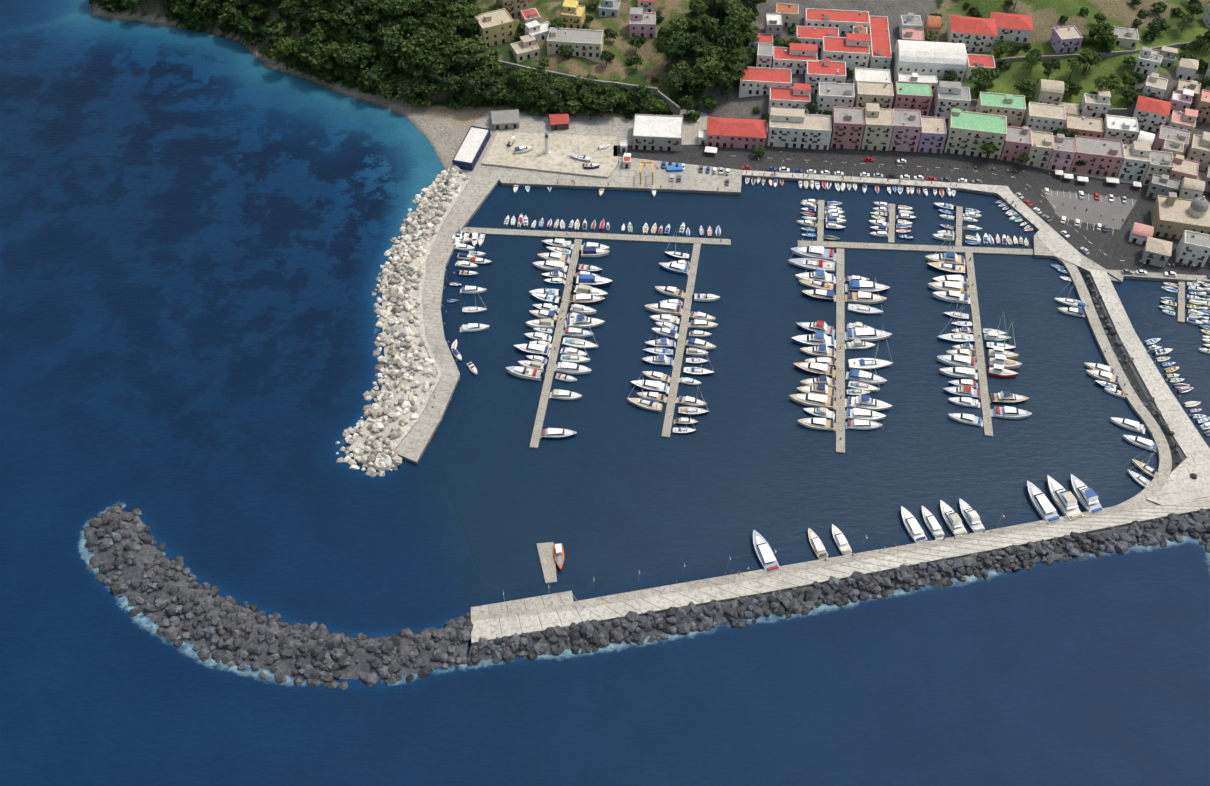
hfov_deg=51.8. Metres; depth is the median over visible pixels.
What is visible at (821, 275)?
motor yacht
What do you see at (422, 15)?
broad tree
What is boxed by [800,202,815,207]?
boat
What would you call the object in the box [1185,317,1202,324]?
boat
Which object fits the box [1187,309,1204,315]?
boat
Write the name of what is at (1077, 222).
car
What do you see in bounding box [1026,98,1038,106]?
broad tree
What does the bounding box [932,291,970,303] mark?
boat
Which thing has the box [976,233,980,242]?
boat
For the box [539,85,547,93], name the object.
broad tree
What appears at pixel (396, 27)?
broad tree
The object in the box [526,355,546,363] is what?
boat
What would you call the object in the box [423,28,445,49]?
broad tree
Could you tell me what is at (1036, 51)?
pine tree
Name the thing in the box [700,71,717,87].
broad tree
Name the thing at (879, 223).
boat
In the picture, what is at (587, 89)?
broad tree
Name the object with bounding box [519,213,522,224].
boat
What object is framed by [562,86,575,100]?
broad tree
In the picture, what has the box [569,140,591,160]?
boat
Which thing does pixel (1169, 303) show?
boat
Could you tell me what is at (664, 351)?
boat
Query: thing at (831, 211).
boat
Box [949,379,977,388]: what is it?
boat
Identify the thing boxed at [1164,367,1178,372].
boat
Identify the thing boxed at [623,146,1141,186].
parked cars
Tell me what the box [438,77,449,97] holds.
broad tree
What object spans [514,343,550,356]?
boat
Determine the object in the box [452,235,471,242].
boat
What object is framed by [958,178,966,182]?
car
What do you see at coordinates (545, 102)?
broad tree
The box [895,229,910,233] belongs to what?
boat
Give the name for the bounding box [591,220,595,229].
boat
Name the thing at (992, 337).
boat
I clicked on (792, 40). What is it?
broad tree
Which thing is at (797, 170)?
car
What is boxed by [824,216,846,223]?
boat
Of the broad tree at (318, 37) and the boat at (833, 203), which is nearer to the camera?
the boat at (833, 203)
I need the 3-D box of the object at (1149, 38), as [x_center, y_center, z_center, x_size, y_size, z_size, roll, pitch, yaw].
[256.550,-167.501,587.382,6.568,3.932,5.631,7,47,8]
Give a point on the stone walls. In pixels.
(674, 108)
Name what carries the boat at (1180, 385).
on the sea
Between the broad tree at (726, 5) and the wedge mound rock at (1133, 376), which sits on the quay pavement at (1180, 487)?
the wedge mound rock at (1133, 376)
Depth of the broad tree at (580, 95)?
564.38 m
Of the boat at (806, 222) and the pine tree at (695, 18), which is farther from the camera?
the pine tree at (695, 18)
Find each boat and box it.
[445,299,458,302]
[448,282,461,286]
[451,339,456,349]
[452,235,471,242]
[452,348,461,360]
[454,243,474,250]
[455,228,461,245]
[455,261,477,267]
[456,252,474,259]
[458,270,478,276]
[460,286,486,293]
[460,323,489,331]
[462,232,469,243]
[462,287,486,312]
[467,361,476,374]
[468,251,485,256]
[469,257,491,264]
[472,232,477,246]
[478,232,484,245]
[504,215,508,225]
[506,366,543,380]
[507,135,514,146]
[511,216,515,225]
[513,146,534,153]
[513,184,517,192]
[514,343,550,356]
[518,360,545,370]
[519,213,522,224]
[523,215,527,226]
[524,332,551,341]
[525,318,555,328]
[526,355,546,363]
[529,288,560,296]
[529,310,557,319]
[530,341,551,347]
[532,260,567,271]
[532,293,561,304]
[533,303,559,312]
[533,312,552,333]
[538,217,543,228]
[538,252,570,263]
[540,428,576,438]
[542,239,573,248]
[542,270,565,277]
[544,278,565,283]
[546,225,570,254]
[547,218,551,227]
[549,389,581,399]
[554,219,558,228]
[554,361,591,374]
[554,543,563,569]
[555,373,576,381]
[560,220,564,229]
[560,340,590,362]
[560,347,586,355]
[562,312,598,348]
[562,327,593,336]
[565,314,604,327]
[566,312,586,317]
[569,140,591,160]
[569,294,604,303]
[569,304,596,314]
[572,284,607,297]
[573,274,612,287]
[575,219,579,229]
[575,271,599,276]
[577,264,601,272]
[579,248,609,256]
[581,242,609,249]
[583,163,599,168]
[583,219,586,230]
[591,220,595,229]
[598,144,609,149]
[599,187,603,196]
[599,219,604,230]
[627,222,632,233]
[627,372,662,411]
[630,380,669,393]
[637,392,667,402]
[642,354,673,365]
[643,223,647,233]
[643,324,672,355]
[643,371,670,382]
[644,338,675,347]
[645,303,682,314]
[650,314,679,323]
[651,223,656,233]
[651,328,678,338]
[655,286,684,297]
[655,322,677,330]
[659,263,688,274]
[660,299,682,305]
[664,230,689,259]
[665,224,669,234]
[669,260,689,266]
[672,411,695,433]
[674,417,697,424]
[675,396,706,406]
[678,387,708,414]
[679,222,684,234]
[679,377,700,384]
[683,347,713,374]
[684,347,707,355]
[685,338,716,349]
[686,341,707,363]
[688,319,717,328]
[689,311,715,320]
[689,330,711,336]
[692,293,719,301]
[699,225,703,235]
[707,226,711,237]
[715,225,720,236]
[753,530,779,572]
[788,219,835,271]
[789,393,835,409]
[791,246,835,261]
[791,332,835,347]
[793,362,835,377]
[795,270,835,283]
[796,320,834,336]
[797,220,816,226]
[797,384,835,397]
[797,418,835,430]
[799,251,833,290]
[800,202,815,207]
[800,212,815,216]
[800,227,816,231]
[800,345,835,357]
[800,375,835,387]
[801,199,817,203]
[801,207,816,212]
[801,233,817,237]
[801,289,835,301]
[802,216,817,220]
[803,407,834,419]
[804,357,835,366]
[808,528,827,558]
[810,180,813,188]
[815,180,819,190]
[822,181,826,189]
[823,235,839,239]
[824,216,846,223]
[824,223,845,229]
[825,205,841,209]
[825,209,843,213]
[826,201,841,205]
[826,213,844,218]
[832,524,851,554]
[835,181,839,191]
[840,182,845,191]
[844,275,869,281]
[845,280,890,293]
[845,291,886,303]
[845,328,891,341]
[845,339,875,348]
[845,369,886,383]
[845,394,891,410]
[845,408,885,420]
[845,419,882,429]
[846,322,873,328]
[846,373,870,395]
[847,279,883,313]
[848,326,892,369]
[848,360,879,391]
[863,184,866,192]
[869,220,888,226]
[870,211,888,216]
[870,226,888,230]
[870,231,887,236]
[871,216,887,221]
[872,207,888,211]
[873,202,888,207]
[875,184,879,193]
[887,185,891,194]
[895,224,910,228]
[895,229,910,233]
[896,205,912,209]
[896,219,912,224]
[897,210,913,214]
[897,213,915,219]
[897,234,913,238]
[898,186,902,194]
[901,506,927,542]
[922,506,944,539]
[923,188,927,196]
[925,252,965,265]
[926,230,965,274]
[928,281,969,294]
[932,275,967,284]
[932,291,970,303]
[933,202,955,210]
[933,233,955,240]
[937,230,955,234]
[937,305,974,342]
[937,355,977,369]
[938,209,954,214]
[939,189,943,197]
[939,215,955,220]
[939,224,955,229]
[939,367,977,379]
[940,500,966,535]
[943,294,968,319]
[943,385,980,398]
[946,188,950,196]
[946,349,975,358]
[948,397,979,407]
[948,413,982,426]
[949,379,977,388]
[951,305,972,326]
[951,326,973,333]
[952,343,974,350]
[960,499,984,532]
[962,217,977,221]
[963,212,981,217]
[963,225,982,230]
[964,208,980,213]
[964,235,980,240]
[964,240,980,244]
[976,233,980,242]
[983,233,987,244]
[983,314,1006,334]
[983,329,1011,341]
[986,321,1015,349]
[988,342,1018,359]
[988,361,1018,377]
[989,234,993,244]
[989,351,1022,368]
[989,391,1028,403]
[990,406,1031,418]
[996,234,1000,244]
[1002,234,1006,245]
[1005,209,1014,214]
[1007,235,1011,245]
[1008,212,1017,216]
[1009,214,1020,220]
[1013,236,1017,244]
[1020,221,1028,226]
[1024,227,1034,231]
[1024,238,1028,246]
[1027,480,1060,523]
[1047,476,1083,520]
[1051,265,1065,269]
[1054,278,1081,305]
[1057,269,1068,273]
[1058,307,1084,316]
[1060,277,1071,281]
[1069,302,1088,308]
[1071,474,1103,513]
[1085,363,1113,374]
[1087,370,1118,384]
[1095,380,1118,389]
[1104,388,1127,398]
[1110,417,1145,433]
[1123,435,1156,452]
[1127,455,1153,487]
[1132,441,1162,477]
[1144,338,1160,344]
[1149,343,1161,349]
[1153,348,1172,355]
[1155,357,1170,361]
[1158,305,1176,310]
[1160,297,1175,301]
[1160,301,1177,306]
[1161,287,1178,292]
[1161,362,1175,366]
[1162,310,1176,315]
[1163,282,1178,287]
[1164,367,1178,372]
[1165,374,1179,377]
[1169,378,1183,382]
[1173,383,1189,388]
[1177,387,1193,393]
[1183,401,1200,406]
[1185,282,1199,286]
[1185,304,1203,309]
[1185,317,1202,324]
[1186,285,1204,291]
[1186,295,1201,299]
[1187,290,1202,296]
[1187,299,1205,304]
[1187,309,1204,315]
[1188,314,1201,318]
[1189,408,1201,412]
[1191,279,1204,284]
[1191,414,1205,418]
[1196,417,1209,423]
[1198,291,1209,297]
[1198,310,1209,316]
[1199,301,1209,306]
[1199,325,1209,330]
[1199,348,1209,353]
[1200,329,1209,334]
[1200,422,1209,429]
[1201,320,1209,324]
[1202,339,1209,343]
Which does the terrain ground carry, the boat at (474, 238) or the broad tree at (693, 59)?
the broad tree at (693, 59)
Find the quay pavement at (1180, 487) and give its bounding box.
[394,109,1209,644]
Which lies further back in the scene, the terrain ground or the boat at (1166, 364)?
the terrain ground
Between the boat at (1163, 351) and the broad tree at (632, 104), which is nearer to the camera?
the boat at (1163, 351)
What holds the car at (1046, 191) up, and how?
on the road pavement at (1114, 245)
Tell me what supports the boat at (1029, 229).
on the sea
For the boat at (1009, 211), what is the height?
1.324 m
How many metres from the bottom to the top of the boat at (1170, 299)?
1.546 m
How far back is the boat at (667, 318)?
486.13 m
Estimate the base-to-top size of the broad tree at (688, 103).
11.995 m
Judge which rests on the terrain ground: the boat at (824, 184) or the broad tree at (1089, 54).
the broad tree at (1089, 54)
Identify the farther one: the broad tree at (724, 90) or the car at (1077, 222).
the broad tree at (724, 90)
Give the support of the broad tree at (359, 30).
on the terrain ground
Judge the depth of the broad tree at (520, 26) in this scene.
583.37 m
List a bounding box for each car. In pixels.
[661,161,665,168]
[719,167,722,174]
[742,165,750,169]
[767,167,775,171]
[779,167,789,172]
[793,169,801,172]
[807,169,815,173]
[821,170,829,174]
[834,171,843,175]
[860,172,869,176]
[864,157,873,161]
[873,173,882,177]
[887,173,896,178]
[897,159,905,162]
[900,175,909,179]
[914,175,922,179]
[927,176,935,180]
[940,177,950,181]
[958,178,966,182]
[972,179,981,183]
[1015,192,1023,198]
[1023,199,1032,206]
[1033,207,1041,213]
[1041,214,1051,221]
[1044,188,1048,194]
[1060,216,1065,223]
[1060,231,1069,237]
[1075,219,1079,226]
[1078,191,1083,198]
[1080,247,1089,254]
[1094,193,1098,200]
[1103,224,1107,231]
[1108,194,1113,201]
[1121,269,1132,274]
[1122,196,1126,202]
[1135,270,1146,274]
[1164,271,1176,276]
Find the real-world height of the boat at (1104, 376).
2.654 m
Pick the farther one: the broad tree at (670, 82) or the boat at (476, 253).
the broad tree at (670, 82)
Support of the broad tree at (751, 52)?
on the terrain ground
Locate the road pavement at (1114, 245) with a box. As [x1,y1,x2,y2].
[484,131,1209,275]
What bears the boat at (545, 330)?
on the sea
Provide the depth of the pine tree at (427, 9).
579.20 m
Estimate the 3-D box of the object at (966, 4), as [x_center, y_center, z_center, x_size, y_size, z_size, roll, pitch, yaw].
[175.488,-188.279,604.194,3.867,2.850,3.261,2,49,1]
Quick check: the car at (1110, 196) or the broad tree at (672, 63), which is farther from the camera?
the broad tree at (672, 63)
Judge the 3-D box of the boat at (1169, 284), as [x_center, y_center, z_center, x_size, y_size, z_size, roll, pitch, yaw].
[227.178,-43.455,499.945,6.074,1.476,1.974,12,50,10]
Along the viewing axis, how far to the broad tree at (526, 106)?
568.09 m
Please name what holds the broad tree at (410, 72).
on the terrain ground
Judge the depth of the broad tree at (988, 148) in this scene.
542.34 m
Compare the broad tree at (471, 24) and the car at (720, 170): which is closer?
the car at (720, 170)
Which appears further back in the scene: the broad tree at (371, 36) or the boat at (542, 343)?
the broad tree at (371, 36)
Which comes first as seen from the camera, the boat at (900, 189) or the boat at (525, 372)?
the boat at (525, 372)
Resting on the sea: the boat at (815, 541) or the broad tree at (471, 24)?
the boat at (815, 541)
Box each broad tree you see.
[171,1,193,16]
[191,3,212,19]
[195,0,209,5]
[207,0,222,14]
[217,15,227,25]
[220,2,242,28]
[227,9,249,36]
[238,18,254,36]
[242,20,258,37]
[246,1,267,18]
[247,0,262,4]
[256,25,261,36]
[258,43,271,55]
[261,18,290,42]
[270,37,294,69]
[273,37,299,68]
[277,5,289,17]
[278,0,293,14]
[283,0,303,10]
[290,4,307,18]
[299,34,314,43]
[301,0,319,6]
[301,59,310,68]
[303,0,324,6]
[304,41,323,57]
[308,7,321,21]
[308,28,327,44]
[308,61,328,71]
[311,20,329,35]
[320,39,344,71]
[321,2,331,7]
[327,3,360,29]
[329,0,343,10]
[330,26,349,38]
[335,49,358,66]
[338,14,358,33]
[341,0,354,9]
[342,39,359,47]
[343,65,365,81]
[345,41,375,67]
[349,22,368,37]
[353,0,373,24]
[354,0,388,10]
[359,7,382,30]
[359,68,380,94]
[363,31,373,40]
[369,64,390,80]
[371,79,392,94]
[372,59,379,65]
[373,22,390,40]
[378,61,395,72]
[379,53,394,64]
[380,0,402,17]
[381,32,407,64]
[382,21,405,37]
[382,84,396,100]
[389,74,403,87]
[393,84,416,102]
[397,56,411,76]
[400,15,420,34]
[401,39,421,57]
[404,28,434,49]
[404,65,417,74]
[404,83,421,98]
[410,48,441,83]
[412,4,423,15]
[413,27,439,48]
[416,12,428,17]
[420,12,438,24]
[420,17,427,27]
[421,82,440,105]
[422,0,450,10]
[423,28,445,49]
[424,64,442,78]
[435,24,461,42]
[437,4,444,15]
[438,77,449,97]
[440,72,462,99]
[441,54,455,70]
[443,1,464,17]
[451,65,474,76]
[452,51,474,65]
[454,56,471,68]
[456,0,467,4]
[458,35,490,61]
[458,73,486,106]
[460,12,469,23]
[461,51,486,67]
[463,4,477,18]
[463,17,479,31]
[465,86,482,97]
[466,30,475,36]
[473,7,481,13]
[479,56,501,72]
[483,83,503,108]
[488,65,499,75]
[489,80,507,103]
[495,77,507,84]
[504,86,518,101]
[509,67,528,81]
[511,93,525,109]
[513,76,526,90]
[517,21,527,32]
[518,90,541,102]
[520,103,532,109]
[526,78,545,93]
[529,87,538,96]
[534,76,546,85]
[536,57,549,69]
[537,94,552,113]
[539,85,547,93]
[540,87,563,111]
[548,17,562,28]
[551,100,566,112]
[552,77,569,93]
[557,45,574,55]
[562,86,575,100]
[564,98,582,116]
[575,88,587,101]
[581,86,595,93]
[582,91,598,106]
[585,108,595,119]
[591,83,603,93]
[591,92,609,116]
[599,104,612,115]
[600,50,612,66]
[602,83,618,97]
[603,28,611,37]
[606,30,618,42]
[606,91,624,114]
[616,91,628,104]
[626,98,639,115]
[628,34,645,54]
[628,55,643,69]
[628,85,650,105]
[636,92,652,104]
[640,100,652,113]
[648,98,664,112]
[653,99,665,112]
[657,27,669,37]
[660,29,672,36]
[663,61,679,72]
[664,44,685,61]
[665,64,677,72]
[665,75,681,95]
[666,70,684,92]
[669,15,687,31]
[674,60,688,72]
[676,29,690,56]
[678,95,697,114]
[681,68,696,84]
[685,70,705,92]
[686,43,700,53]
[688,0,707,12]
[689,53,705,65]
[694,55,724,87]
[697,30,708,37]
[697,40,713,46]
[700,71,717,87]
[703,17,718,41]
[703,78,716,93]
[704,4,715,16]
[704,44,729,61]
[713,31,722,38]
[713,73,733,95]
[714,0,729,17]
[716,37,735,53]
[718,0,743,14]
[719,51,731,67]
[720,85,734,100]
[728,47,745,63]
[741,28,757,42]
[745,46,756,64]
[746,10,755,21]
[749,0,766,6]
[752,146,765,156]
[775,38,787,46]
[784,36,800,47]
[806,101,819,112]
[924,32,937,41]
[943,69,957,80]
[980,142,997,161]
[1013,78,1037,97]
[1016,154,1029,168]
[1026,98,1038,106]
[1051,129,1063,135]
[1060,128,1069,136]
[1064,83,1069,93]
[1068,82,1079,96]
[1069,131,1082,137]
[1075,160,1086,165]
[1079,48,1100,71]
[1093,13,1106,23]
[1095,22,1114,40]
[1095,28,1117,51]
[1098,43,1113,52]
[1121,71,1137,88]
[1121,88,1134,99]
[1123,55,1135,68]
[1130,92,1148,101]
[1146,20,1160,29]
[1152,17,1170,31]
[1175,51,1192,60]
[1188,0,1198,4]
[1188,3,1203,21]
[1199,76,1209,88]
[1204,27,1209,48]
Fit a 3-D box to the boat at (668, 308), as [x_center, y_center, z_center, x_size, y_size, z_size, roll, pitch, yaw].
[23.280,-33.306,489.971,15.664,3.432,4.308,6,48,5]
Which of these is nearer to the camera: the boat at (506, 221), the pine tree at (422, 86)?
the boat at (506, 221)
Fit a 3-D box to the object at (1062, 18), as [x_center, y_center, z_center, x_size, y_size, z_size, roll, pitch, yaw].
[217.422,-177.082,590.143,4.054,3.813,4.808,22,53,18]
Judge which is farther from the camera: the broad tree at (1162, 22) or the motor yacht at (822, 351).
the broad tree at (1162, 22)
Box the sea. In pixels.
[0,0,1209,785]
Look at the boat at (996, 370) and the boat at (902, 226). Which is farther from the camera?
the boat at (902, 226)
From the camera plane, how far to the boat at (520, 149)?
552.11 m
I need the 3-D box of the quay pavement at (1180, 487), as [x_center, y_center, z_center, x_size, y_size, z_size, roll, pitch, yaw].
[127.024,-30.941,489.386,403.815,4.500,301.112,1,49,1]
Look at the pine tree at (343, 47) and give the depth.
577.15 m
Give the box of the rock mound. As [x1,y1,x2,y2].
[93,523,467,678]
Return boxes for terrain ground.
[88,0,1209,184]
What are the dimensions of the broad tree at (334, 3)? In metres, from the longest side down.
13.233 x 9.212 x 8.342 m
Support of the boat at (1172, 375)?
on the sea
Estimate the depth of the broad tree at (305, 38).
581.85 m
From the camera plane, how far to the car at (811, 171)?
543.04 m
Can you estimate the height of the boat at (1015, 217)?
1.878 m
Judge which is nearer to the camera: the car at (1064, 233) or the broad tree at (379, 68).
the car at (1064, 233)
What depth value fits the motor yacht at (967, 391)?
460.93 m
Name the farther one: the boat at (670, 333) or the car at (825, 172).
the car at (825, 172)
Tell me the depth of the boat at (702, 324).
484.02 m
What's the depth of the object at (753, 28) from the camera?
583.82 m
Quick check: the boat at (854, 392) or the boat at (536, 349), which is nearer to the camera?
the boat at (854, 392)
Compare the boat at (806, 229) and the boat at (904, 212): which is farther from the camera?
the boat at (904, 212)
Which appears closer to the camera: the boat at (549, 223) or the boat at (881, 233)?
the boat at (881, 233)
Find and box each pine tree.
[125,0,147,15]
[231,0,259,5]
[299,40,324,54]
[301,50,330,80]
[302,7,315,27]
[307,12,326,21]
[312,58,333,68]
[314,2,329,21]
[320,7,335,20]
[338,42,348,52]
[347,35,359,43]
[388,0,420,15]
[393,47,412,62]
[402,75,428,92]
[403,45,431,59]
[420,4,442,13]
[426,14,452,30]
[435,61,450,74]
[437,37,466,54]
[451,13,463,30]
[468,65,497,85]
[656,35,685,62]
[673,31,691,43]
[685,11,707,29]
[687,32,707,52]
[693,45,713,55]
[718,23,741,43]
[719,67,745,80]
[722,56,751,72]
[724,14,752,30]
[725,3,751,19]
[733,29,751,43]
[736,43,746,51]
[971,67,999,89]
[990,39,1012,57]
[1024,53,1042,71]
[1029,48,1041,55]
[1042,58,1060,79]
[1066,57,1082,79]
[1076,53,1096,74]
[1093,23,1102,32]
[1094,73,1120,90]
[1178,12,1194,31]
[1195,35,1209,50]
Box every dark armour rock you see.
[468,511,1209,661]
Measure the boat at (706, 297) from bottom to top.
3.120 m
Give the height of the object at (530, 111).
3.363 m
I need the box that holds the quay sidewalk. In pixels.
[742,170,1080,266]
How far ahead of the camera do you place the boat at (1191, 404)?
458.51 m
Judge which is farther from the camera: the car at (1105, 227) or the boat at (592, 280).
the car at (1105, 227)
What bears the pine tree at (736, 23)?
on the terrain ground
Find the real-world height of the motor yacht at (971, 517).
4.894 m
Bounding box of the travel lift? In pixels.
[640,161,652,184]
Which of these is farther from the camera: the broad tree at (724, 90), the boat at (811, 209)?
the broad tree at (724, 90)
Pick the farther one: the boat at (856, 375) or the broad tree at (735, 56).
the broad tree at (735, 56)
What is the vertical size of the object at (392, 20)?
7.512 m
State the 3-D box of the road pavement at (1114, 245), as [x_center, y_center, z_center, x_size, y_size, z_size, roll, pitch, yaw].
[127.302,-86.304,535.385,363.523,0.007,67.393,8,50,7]
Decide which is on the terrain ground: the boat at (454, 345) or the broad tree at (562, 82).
the broad tree at (562, 82)
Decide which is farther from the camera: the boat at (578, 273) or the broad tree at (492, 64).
the broad tree at (492, 64)
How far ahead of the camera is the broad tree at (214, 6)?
607.70 m
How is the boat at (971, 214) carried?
on the sea
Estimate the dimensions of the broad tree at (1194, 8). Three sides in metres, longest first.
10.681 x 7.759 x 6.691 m
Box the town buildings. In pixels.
[452,0,1209,267]
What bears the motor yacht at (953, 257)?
on the sea
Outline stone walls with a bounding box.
[481,41,1203,178]
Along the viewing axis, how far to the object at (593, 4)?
599.85 m
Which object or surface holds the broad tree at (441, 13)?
on the terrain ground
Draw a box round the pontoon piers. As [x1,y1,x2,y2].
[462,200,1184,583]
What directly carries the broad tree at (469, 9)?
on the terrain ground
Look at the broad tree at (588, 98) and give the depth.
561.97 m
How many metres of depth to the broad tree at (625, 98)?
566.03 m
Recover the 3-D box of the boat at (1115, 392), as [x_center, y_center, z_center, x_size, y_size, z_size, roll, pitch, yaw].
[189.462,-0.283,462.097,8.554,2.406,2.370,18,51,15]
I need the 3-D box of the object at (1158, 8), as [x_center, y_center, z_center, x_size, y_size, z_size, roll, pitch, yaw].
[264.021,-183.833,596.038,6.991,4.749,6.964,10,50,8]
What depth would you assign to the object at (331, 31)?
584.20 m
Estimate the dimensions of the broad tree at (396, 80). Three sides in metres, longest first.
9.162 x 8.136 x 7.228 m
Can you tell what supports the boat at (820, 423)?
on the sea
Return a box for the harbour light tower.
[544,132,550,153]
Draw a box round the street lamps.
[429,158,1193,602]
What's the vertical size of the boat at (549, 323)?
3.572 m
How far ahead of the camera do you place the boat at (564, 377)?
466.32 m
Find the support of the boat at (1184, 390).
on the sea
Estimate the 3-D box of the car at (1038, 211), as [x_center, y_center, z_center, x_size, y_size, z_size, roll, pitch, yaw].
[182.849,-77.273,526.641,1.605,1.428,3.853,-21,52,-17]
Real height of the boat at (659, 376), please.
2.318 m
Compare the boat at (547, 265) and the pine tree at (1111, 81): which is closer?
the boat at (547, 265)
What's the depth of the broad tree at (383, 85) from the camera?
573.14 m
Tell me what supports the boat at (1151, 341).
on the sea
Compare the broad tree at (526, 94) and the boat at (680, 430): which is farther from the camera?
the broad tree at (526, 94)
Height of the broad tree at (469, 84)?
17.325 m
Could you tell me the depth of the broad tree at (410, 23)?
570.66 m
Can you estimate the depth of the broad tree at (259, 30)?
600.89 m
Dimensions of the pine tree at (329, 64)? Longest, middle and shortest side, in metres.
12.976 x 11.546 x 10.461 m
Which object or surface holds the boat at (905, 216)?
on the sea
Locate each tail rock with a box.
[83,506,470,686]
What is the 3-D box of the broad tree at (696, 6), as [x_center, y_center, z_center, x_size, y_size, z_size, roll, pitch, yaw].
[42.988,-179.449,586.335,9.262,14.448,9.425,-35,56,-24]
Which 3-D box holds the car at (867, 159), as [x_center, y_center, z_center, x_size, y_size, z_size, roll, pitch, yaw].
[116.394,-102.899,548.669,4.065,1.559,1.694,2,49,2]
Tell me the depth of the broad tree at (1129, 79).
565.74 m
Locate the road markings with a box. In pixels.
[882,164,1185,264]
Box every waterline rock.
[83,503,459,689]
[132,508,382,639]
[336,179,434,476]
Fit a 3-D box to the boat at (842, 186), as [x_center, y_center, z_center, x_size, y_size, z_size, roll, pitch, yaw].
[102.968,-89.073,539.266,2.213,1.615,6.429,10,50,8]
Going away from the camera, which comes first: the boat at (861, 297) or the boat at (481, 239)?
the boat at (861, 297)
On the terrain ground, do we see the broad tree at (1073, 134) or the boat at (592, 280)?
the broad tree at (1073, 134)

